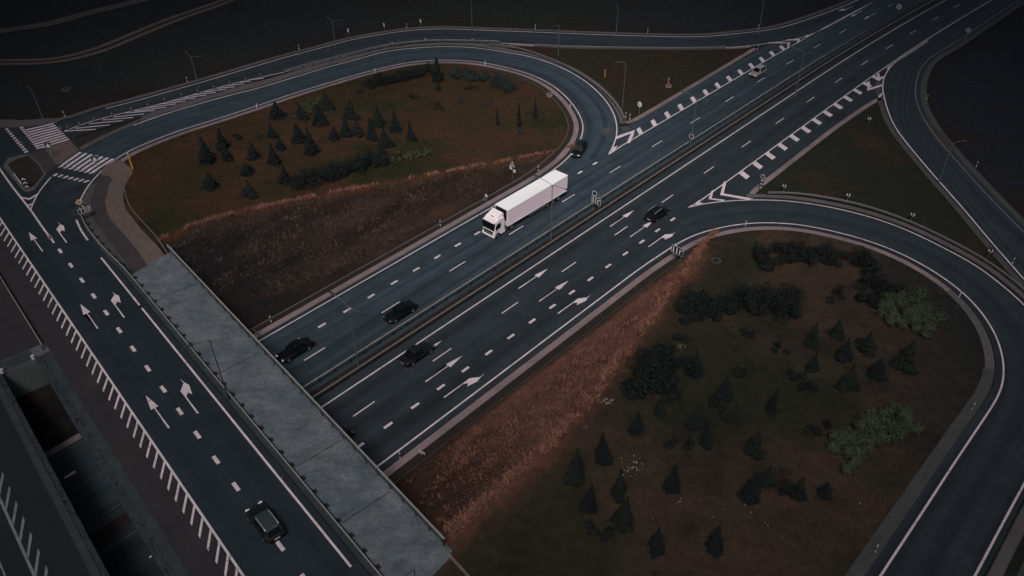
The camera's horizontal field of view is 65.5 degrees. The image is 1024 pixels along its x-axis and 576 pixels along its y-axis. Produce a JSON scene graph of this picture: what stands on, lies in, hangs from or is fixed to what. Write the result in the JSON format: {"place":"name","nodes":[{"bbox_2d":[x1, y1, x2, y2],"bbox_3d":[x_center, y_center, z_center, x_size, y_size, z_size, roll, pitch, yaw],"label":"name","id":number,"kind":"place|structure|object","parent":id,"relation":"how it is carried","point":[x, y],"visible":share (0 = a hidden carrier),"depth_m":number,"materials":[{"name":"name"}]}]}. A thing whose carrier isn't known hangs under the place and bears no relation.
{"place":"outdoors","nodes":[
{"label":"outdoors","id":0,"kind":"place"},
{"bbox_2d":[0,271,44,360],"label":"median soil","id":1,"kind":"structure","parent":0,"point":[17,335],"depth_m":91.53,"materials":[{"name":"brown soil"}]},
{"bbox_2d":[29,149,56,172],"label":"cycle path","id":2,"kind":"structure","parent":0,"point":[43,158],"depth_m":122.95,"materials":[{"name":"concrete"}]},
{"bbox_2d":[0,399,90,575],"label":"bridge road","id":3,"kind":"structure","parent":0,"point":[36,539],"depth_m":70.53,"materials":[{"name":"asphalt"}]},
{"bbox_2d":[0,0,147,32],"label":"dirt track","id":4,"kind":"structure","parent":0,"point":[66,17],"depth_m":181.20,"materials":[{"name":"soil"}]},
{"bbox_2d":[0,0,233,64],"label":"dirt track","id":5,"kind":"structure","parent":0,"point":[133,33],"depth_m":169.71,"materials":[{"name":"soil"}]},
{"bbox_2d":[90,175,145,272],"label":"cycle path","id":6,"kind":"structure","parent":0,"point":[127,250],"depth_m":107.82,"materials":[{"name":"asphalt"}]},
{"bbox_2d":[0,127,368,575],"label":"bridge road","id":7,"kind":"structure","parent":0,"point":[204,471],"depth_m":81.25,"materials":[{"name":"asphalt"}]},
{"bbox_2d":[3,153,45,191],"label":"traffic island","id":8,"kind":"structure","parent":7,"relation":"on","point":[7,167],"depth_m":120.14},
{"bbox_2d":[8,156,43,186],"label":"island soil","id":9,"kind":"structure","parent":8,"relation":"on","point":[28,168],"depth_m":120.52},
{"bbox_2d":[245,501,285,543],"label":"car","id":10,"kind":"object","parent":7,"relation":"on","point":[265,522],"visible":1,"depth_m":68.73,"materials":[{"name":"black metal"}]},
{"bbox_2d":[140,42,510,120],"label":"verge","id":11,"kind":"structure","parent":0,"point":[243,87],"depth_m":158.96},
{"bbox_2d":[49,46,628,461],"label":"loop road","id":12,"kind":"structure","parent":0,"point":[592,107],"depth_m":148.92,"materials":[{"name":"asphalt"}]},
{"bbox_2d":[570,139,587,157],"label":"car","id":13,"kind":"object","parent":12,"relation":"on","point":[579,148],"visible":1,"depth_m":135.42,"materials":[{"name":"black metal"}]},
{"bbox_2d":[167,153,547,309],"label":"dry grass","id":14,"kind":"structure","parent":0,"point":[328,244],"depth_m":111.49,"materials":[{"name":"brown plant"}]},
{"bbox_2d":[0,0,733,119],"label":"field grass","id":15,"kind":"structure","parent":0,"point":[234,34],"depth_m":181.61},
{"bbox_2d":[25,0,876,152],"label":"slip road","id":16,"kind":"structure","parent":0,"point":[121,112],"depth_m":175.86,"materials":[{"name":"asphalt"}]},
{"bbox_2d":[0,0,1023,575],"bbox_3d":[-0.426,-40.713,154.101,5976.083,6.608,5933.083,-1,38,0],"label":"ground","id":17,"kind":"structure","parent":0,"point":[976,92],"depth_m":111.98,"materials":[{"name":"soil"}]},
{"bbox_2d":[0,115,68,126],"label":"footpath","id":18,"kind":"structure","parent":17,"relation":"on","point":[17,123],"depth_m":133.16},
{"bbox_2d":[2,123,99,224],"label":"junction","id":19,"kind":"object","parent":17,"relation":"on","point":[68,192],"visible":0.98,"depth_m":119.15,"materials":[{"name":"asphalt"}]},
{"bbox_2d":[0,373,109,575],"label":"road bridge","id":20,"kind":"structure","parent":17,"relation":"on","point":[86,550],"depth_m":73.76,"materials":[{"name":"concrete"}]},
{"bbox_2d":[45,140,78,164],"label":"footpath","id":21,"kind":"structure","parent":17,"relation":"on","point":[63,151],"depth_m":125.00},
{"bbox_2d":[81,183,132,280],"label":"grass verge","id":22,"kind":"object","parent":17,"relation":"on","point":[95,227],"depth_m":107.10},
{"bbox_2d":[75,118,139,147],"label":"soil wedge","id":23,"kind":"object","parent":17,"relation":"on","point":[82,141],"visible":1,"depth_m":129.43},
{"bbox_2d":[101,159,163,264],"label":"footpath","id":24,"kind":"structure","parent":17,"relation":"on","point":[140,240],"depth_m":110.37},
{"bbox_2d":[197,136,214,165],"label":"spruce","id":25,"kind":"object","parent":17,"relation":"on","point":[206,156],"visible":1,"depth_m":122.52,"materials":[{"name":"green plant"}]},
{"bbox_2d":[201,172,220,191],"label":"spruce","id":26,"kind":"object","parent":17,"relation":"on","point":[210,184],"visible":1,"depth_m":116.15,"materials":[{"name":"green plant"}]},
{"bbox_2d":[0,253,452,575],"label":"road bridge","id":27,"kind":"structure","parent":17,"relation":"on","point":[386,527],"depth_m":78.37,"materials":[{"name":"concrete"}]},
{"bbox_2d":[79,207,381,575],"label":"guardrail","id":28,"kind":"object","parent":27,"relation":"on","point":[375,567],"visible":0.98,"depth_m":80.63,"materials":[{"name":"metal"}]},
{"bbox_2d":[167,244,444,546],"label":"walkway railing","id":29,"kind":"object","parent":27,"relation":"on","point":[330,420],"visible":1,"depth_m":80.96,"materials":[{"name":"metal"}]},
{"bbox_2d":[268,102,287,120],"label":"spruce","id":30,"kind":"object","parent":17,"relation":"on","point":[276,113],"visible":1,"depth_m":139.72,"materials":[{"name":"green plant"}]},
{"bbox_2d":[290,122,305,143],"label":"spruce","id":31,"kind":"object","parent":17,"relation":"on","point":[299,137],"visible":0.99,"depth_m":131.53,"materials":[{"name":"green plant"}]},
{"bbox_2d":[302,127,319,156],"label":"spruce","id":32,"kind":"object","parent":17,"relation":"on","point":[311,148],"visible":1,"depth_m":127.77,"materials":[{"name":"green plant"}]},
{"bbox_2d":[45,62,578,456],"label":"gravel verge","id":33,"kind":"structure","parent":17,"relation":"on","point":[76,437],"depth_m":125.72,"materials":[{"name":"gravel"}]},
{"bbox_2d":[311,104,329,127],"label":"spruce","id":34,"kind":"object","parent":17,"relation":"on","point":[320,120],"visible":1,"depth_m":137.99,"materials":[{"name":"green plant"}]},
{"bbox_2d":[276,143,389,189],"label":"hedge","id":35,"kind":"object","parent":17,"relation":"on","point":[333,169],"visible":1,"depth_m":121.37,"materials":[{"name":"green plant"}]},
{"bbox_2d":[85,64,582,238],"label":"lawn grass","id":36,"kind":"structure","parent":17,"relation":"on","point":[333,147],"depth_m":135.26,"materials":[{"name":"plant"}]},
{"bbox_2d":[158,143,575,240],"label":"straw","id":37,"kind":"object","parent":17,"relation":"on","point":[264,205],"visible":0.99,"depth_m":118.72,"materials":[{"name":"plant"}]},
{"bbox_2d":[370,103,386,127],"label":"spruce","id":38,"kind":"object","parent":17,"relation":"on","point":[377,120],"visible":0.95,"depth_m":139.42,"materials":[{"name":"green plant"}]},
{"bbox_2d":[283,39,499,73],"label":"guardrail","id":39,"kind":"object","parent":17,"relation":"on","point":[359,51],"visible":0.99,"depth_m":174.63,"materials":[{"name":"metal"}]},
{"bbox_2d":[356,62,433,93],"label":"hedge","id":40,"kind":"object","parent":17,"relation":"on","point":[407,74],"visible":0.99,"depth_m":159.13,"materials":[{"name":"green plant"}]},
{"bbox_2d":[389,148,434,162],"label":"flowering bush","id":41,"kind":"object","parent":17,"relation":"on","point":[411,156],"visible":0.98,"depth_m":129.90,"materials":[{"name":"green plant"}]},
{"bbox_2d":[62,0,851,119],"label":"gravel verge","id":42,"kind":"structure","parent":17,"relation":"on","point":[293,52],"depth_m":180.50,"materials":[{"name":"gravel"}]},
{"bbox_2d":[249,67,688,483],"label":"edge board","id":43,"kind":"object","parent":17,"relation":"on","point":[433,227],"visible":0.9,"depth_m":109.70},
{"bbox_2d":[449,67,522,92],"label":"hedge","id":44,"kind":"object","parent":17,"relation":"on","point":[471,76],"visible":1,"depth_m":159.75,"materials":[{"name":"green plant"}]},
{"bbox_2d":[47,0,928,535],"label":"highway","id":45,"kind":"structure","parent":17,"relation":"on","point":[441,268],"depth_m":115.64,"materials":[{"name":"asphalt"}]},
{"bbox_2d":[275,335,314,362],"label":"car","id":46,"kind":"object","parent":45,"relation":"on","point":[292,350],"visible":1,"depth_m":96.34,"materials":[{"name":"black metal"}]},
{"bbox_2d":[382,299,417,323],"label":"car","id":47,"kind":"object","parent":45,"relation":"on","point":[397,312],"visible":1,"depth_m":101.89,"materials":[{"name":"black metal"}]},
{"bbox_2d":[482,170,567,238],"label":"truck","id":48,"kind":"object","parent":45,"relation":"on","point":[529,199],"visible":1,"depth_m":118.43,"materials":[{"name":"white metal"}]},
{"bbox_2d":[248,66,762,482],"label":"drain strip","id":49,"kind":"object","parent":17,"relation":"on","point":[455,429],"visible":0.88,"depth_m":104.95,"materials":[{"name":"concrete"}]},
{"bbox_2d":[89,0,936,545],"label":"median strip","id":50,"kind":"object","parent":17,"relation":"on","point":[107,530],"visible":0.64,"depth_m":112.03,"materials":[{"name":"concrete"}]},
{"bbox_2d":[94,0,1010,575],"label":"highway","id":51,"kind":"structure","parent":17,"relation":"on","point":[386,406],"depth_m":109.47,"materials":[{"name":"asphalt"}]},
{"bbox_2d":[397,340,435,366],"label":"car","id":52,"kind":"object","parent":51,"relation":"on","point":[412,355],"visible":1,"depth_m":95.37,"materials":[{"name":"black metal"}]},
{"bbox_2d":[644,205,669,222],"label":"car","id":53,"kind":"object","parent":51,"relation":"on","point":[654,213],"visible":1,"depth_m":119.14,"materials":[{"name":"black metal"}]},
{"bbox_2d":[490,43,624,119],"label":"guardrail","id":54,"kind":"object","parent":17,"relation":"on","point":[508,46],"visible":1,"depth_m":165.57,"materials":[{"name":"metal"}]},
{"bbox_2d":[490,48,626,122],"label":"gravel verge","id":55,"kind":"structure","parent":17,"relation":"on","point":[620,117],"depth_m":160.76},
{"bbox_2d":[562,447,585,486],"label":"spruce","id":56,"kind":"object","parent":17,"relation":"on","point":[574,475],"visible":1,"depth_m":72.89,"materials":[{"name":"green plant"}]},
{"bbox_2d":[438,228,719,535],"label":"straw","id":57,"kind":"object","parent":17,"relation":"on","point":[461,519],"visible":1,"depth_m":80.93,"materials":[{"name":"plant"}]},
{"bbox_2d":[578,485,598,515],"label":"spruce","id":58,"kind":"object","parent":17,"relation":"on","point":[587,503],"visible":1,"depth_m":70.53,"materials":[{"name":"green plant"}]},
{"bbox_2d":[585,519,617,542],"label":"bush","id":59,"kind":"object","parent":17,"relation":"on","point":[606,535],"visible":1,"depth_m":68.77,"materials":[{"name":"green plant"}]},
{"bbox_2d":[593,432,613,466],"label":"spruce","id":60,"kind":"object","parent":17,"relation":"on","point":[603,455],"visible":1,"depth_m":75.00,"materials":[{"name":"green plant"}]},
{"bbox_2d":[303,0,925,391],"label":"guardrail","id":61,"kind":"object","parent":17,"relation":"on","point":[446,297],"visible":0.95,"depth_m":118.40,"materials":[{"name":"metal"}]},
{"bbox_2d":[610,468,627,504],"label":"spruce","id":62,"kind":"object","parent":17,"relation":"on","point":[618,489],"visible":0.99,"depth_m":71.63,"materials":[{"name":"green plant"}]},
{"bbox_2d":[608,496,633,534],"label":"spruce","id":63,"kind":"object","parent":17,"relation":"on","point":[622,518],"visible":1,"depth_m":68.93,"materials":[{"name":"green plant"}]},
{"bbox_2d":[310,0,933,399],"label":"guardrail","id":64,"kind":"object","parent":17,"relation":"on","point":[440,314],"visible":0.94,"depth_m":117.66,"materials":[{"name":"metal"}]},
{"bbox_2d":[508,44,749,49],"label":"gravel verge","id":65,"kind":"structure","parent":17,"relation":"on","point":[631,48],"depth_m":173.56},
{"bbox_2d":[535,44,725,50],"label":"guardrail","id":66,"kind":"object","parent":17,"relation":"on","point":[661,48],"visible":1,"depth_m":172.50,"materials":[{"name":"metal"}]},
{"bbox_2d":[617,377,647,400],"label":"bush","id":67,"kind":"object","parent":17,"relation":"on","point":[640,387],"visible":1,"depth_m":84.46,"materials":[{"name":"green plant"}]},
{"bbox_2d":[626,411,644,436],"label":"spruce","id":68,"kind":"object","parent":17,"relation":"on","point":[636,428],"visible":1,"depth_m":79.16,"materials":[{"name":"green plant"}]},
{"bbox_2d":[647,526,665,558],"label":"spruce","id":69,"kind":"object","parent":17,"relation":"on","point":[657,546],"visible":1,"depth_m":66.97,"materials":[{"name":"green plant"}]},
{"bbox_2d":[623,338,695,403],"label":"thicket","id":70,"kind":"object","parent":17,"relation":"on","point":[667,376],"visible":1,"depth_m":86.93,"materials":[{"name":"green plant"}]},
{"bbox_2d":[653,394,666,419],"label":"spruce","id":71,"kind":"object","parent":17,"relation":"on","point":[660,411],"visible":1,"depth_m":81.66,"materials":[{"name":"green plant"}]},
{"bbox_2d":[381,226,950,478],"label":"gravel verge","id":72,"kind":"structure","parent":17,"relation":"on","point":[426,442],"depth_m":101.32,"materials":[{"name":"gravel"}]},
{"bbox_2d":[661,465,680,494],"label":"spruce","id":73,"kind":"object","parent":17,"relation":"on","point":[672,484],"visible":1,"depth_m":72.66,"materials":[{"name":"green plant"}]},
{"bbox_2d":[626,48,755,123],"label":"gravel verge","id":74,"kind":"structure","parent":17,"relation":"on","point":[688,88],"depth_m":157.31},
{"bbox_2d":[687,350,704,379],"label":"spruce","id":75,"kind":"object","parent":17,"relation":"on","point":[698,369],"visible":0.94,"depth_m":87.64,"materials":[{"name":"green plant"}]},
{"bbox_2d":[690,402,709,430],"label":"spruce","id":76,"kind":"object","parent":17,"relation":"on","point":[698,420],"visible":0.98,"depth_m":80.52,"materials":[{"name":"green plant"}]},
{"bbox_2d":[698,423,713,450],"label":"spruce","id":77,"kind":"object","parent":17,"relation":"on","point":[705,442],"visible":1,"depth_m":78.17,"materials":[{"name":"green plant"}]},
{"bbox_2d":[671,285,756,325],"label":"thicket","id":78,"kind":"object","parent":17,"relation":"on","point":[686,307],"visible":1,"depth_m":98.82,"materials":[{"name":"green plant"}]},
{"bbox_2d":[703,525,724,558],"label":"spruce","id":79,"kind":"object","parent":17,"relation":"on","point":[714,543],"visible":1,"depth_m":67.45,"materials":[{"name":"green plant"}]},
{"bbox_2d":[713,375,735,403],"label":"spruce","id":80,"kind":"object","parent":17,"relation":"on","point":[724,393],"visible":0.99,"depth_m":84.70,"materials":[{"name":"green plant"}]},
{"bbox_2d":[723,402,742,425],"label":"spruce","id":81,"kind":"object","parent":17,"relation":"on","point":[733,418],"visible":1,"depth_m":81.60,"materials":[{"name":"green plant"}]},
{"bbox_2d":[735,472,761,505],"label":"spruce","id":82,"kind":"object","parent":17,"relation":"on","point":[750,490],"visible":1,"depth_m":72.29,"materials":[{"name":"green plant"}]},
{"bbox_2d":[743,430,765,460],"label":"spruce","id":83,"kind":"object","parent":17,"relation":"on","point":[753,448],"visible":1,"depth_m":77.68,"materials":[{"name":"green plant"}]},
{"bbox_2d":[721,279,808,324],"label":"thicket","id":84,"kind":"object","parent":17,"relation":"on","point":[787,306],"visible":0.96,"depth_m":100.16,"materials":[{"name":"green plant"}]},
{"bbox_2d":[749,241,783,271],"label":"bush","id":85,"kind":"object","parent":17,"relation":"on","point":[761,254],"visible":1,"depth_m":110.08,"materials":[{"name":"green plant"}]},
{"bbox_2d":[758,465,777,488],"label":"spruce","id":86,"kind":"object","parent":17,"relation":"on","point":[766,479],"visible":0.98,"depth_m":74.51,"materials":[{"name":"green plant"}]},
{"bbox_2d":[764,389,777,415],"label":"spruce","id":87,"kind":"object","parent":17,"relation":"on","point":[771,407],"visible":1,"depth_m":83.50,"materials":[{"name":"green plant"}]},
{"bbox_2d":[768,239,807,262],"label":"bush","id":88,"kind":"object","parent":17,"relation":"on","point":[788,250],"visible":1,"depth_m":111.22,"materials":[{"name":"green plant"}]},
{"bbox_2d":[789,477,807,502],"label":"spruce","id":89,"kind":"object","parent":17,"relation":"on","point":[799,486],"visible":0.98,"depth_m":73.43,"materials":[{"name":"green plant"}]},
{"bbox_2d":[795,239,827,265],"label":"bush","id":90,"kind":"object","parent":17,"relation":"on","point":[811,257],"visible":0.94,"depth_m":110.91,"materials":[{"name":"green plant"}]},
{"bbox_2d":[804,322,819,349],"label":"spruce","id":91,"kind":"object","parent":17,"relation":"on","point":[811,341],"visible":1,"depth_m":94.20,"materials":[{"name":"green plant"}]},
{"bbox_2d":[750,98,883,194],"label":"gravel verge","id":92,"kind":"structure","parent":17,"relation":"on","point":[755,190],"depth_m":137.71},
{"bbox_2d":[816,482,832,501],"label":"spruce","id":93,"kind":"object","parent":17,"relation":"on","point":[824,491],"visible":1,"depth_m":73.93,"materials":[{"name":"green plant"}]},
{"bbox_2d":[810,239,847,266],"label":"bush","id":94,"kind":"object","parent":17,"relation":"on","point":[831,259],"visible":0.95,"depth_m":110.81,"materials":[{"name":"green plant"}]},
{"bbox_2d":[827,319,845,341],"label":"spruce","id":95,"kind":"object","parent":17,"relation":"on","point":[836,331],"visible":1,"depth_m":96.35,"materials":[{"name":"green plant"}]},
{"bbox_2d":[835,338,854,363],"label":"spruce","id":96,"kind":"object","parent":17,"relation":"on","point":[844,353],"visible":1,"depth_m":92.36,"materials":[{"name":"green plant"}]},
{"bbox_2d":[832,364,861,393],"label":"spruce","id":97,"kind":"object","parent":17,"relation":"on","point":[848,382],"visible":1,"depth_m":87.72,"materials":[{"name":"green plant"}]},
{"bbox_2d":[855,331,878,357],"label":"spruce","id":98,"kind":"object","parent":17,"relation":"on","point":[867,347],"visible":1,"depth_m":94.01,"materials":[{"name":"green plant"}]},
{"bbox_2d":[824,401,925,476],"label":"shrub","id":99,"kind":"object","parent":17,"relation":"on","point":[853,445],"visible":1,"depth_m":80.83,"materials":[{"name":"green plant"}]},
{"bbox_2d":[843,245,907,308],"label":"thicket","id":100,"kind":"object","parent":17,"relation":"on","point":[867,258],"visible":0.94,"depth_m":105.83,"materials":[{"name":"green plant"}]},
{"bbox_2d":[865,357,889,382],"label":"spruce","id":101,"kind":"object","parent":17,"relation":"on","point":[876,372],"visible":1,"depth_m":89.86,"materials":[{"name":"green plant"}]},
{"bbox_2d":[746,194,1023,575],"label":"gravel verge","id":102,"kind":"structure","parent":17,"relation":"on","point":[1006,553],"depth_m":107.56,"materials":[{"name":"gravel"}]},
{"bbox_2d":[767,192,1023,290],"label":"guardrail","id":103,"kind":"object","parent":17,"relation":"on","point":[945,238],"visible":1,"depth_m":117.91,"materials":[{"name":"metal"}]},
{"bbox_2d":[890,339,919,375],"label":"spruce","id":104,"kind":"object","parent":17,"relation":"on","point":[904,362],"visible":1,"depth_m":91.41,"materials":[{"name":"green plant"}]},
{"bbox_2d":[873,285,951,337],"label":"shrub","id":105,"kind":"object","parent":17,"relation":"on","point":[918,315],"visible":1,"depth_m":100.14,"materials":[{"name":"green plant"}]},
{"bbox_2d":[845,367,994,575],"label":"gravel verge","id":106,"kind":"structure","parent":17,"relation":"on","point":[864,561],"depth_m":76.88,"materials":[{"name":"gravel"}]},
{"bbox_2d":[875,1,1023,575],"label":"gravel verge","id":107,"kind":"structure","parent":17,"relation":"on","point":[987,185],"depth_m":134.35,"materials":[{"name":"gravel"}]},
{"bbox_2d":[945,290,994,370],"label":"gravel verge","id":108,"kind":"structure","parent":17,"relation":"on","point":[985,342],"depth_m":99.33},
{"bbox_2d":[401,245,707,529],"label":"dry grass","id":109,"kind":"structure","parent":0,"point":[554,366],"depth_m":85.85,"materials":[{"name":"brown plant"}]},
{"bbox_2d":[375,198,1023,575],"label":"loop road","id":110,"kind":"structure","parent":0,"point":[963,515],"depth_m":86.12,"materials":[{"name":"asphalt"}]},
{"bbox_2d":[880,0,1023,281],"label":"slip road","id":111,"kind":"structure","parent":0,"point":[998,225],"depth_m":138.00,"materials":[{"name":"asphalt"}]},
{"bbox_2d":[925,122,953,151],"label":"soil patch","id":112,"kind":"object","parent":111,"relation":"on","point":[942,138],"visible":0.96,"depth_m":139.63,"materials":[{"name":"soil"}]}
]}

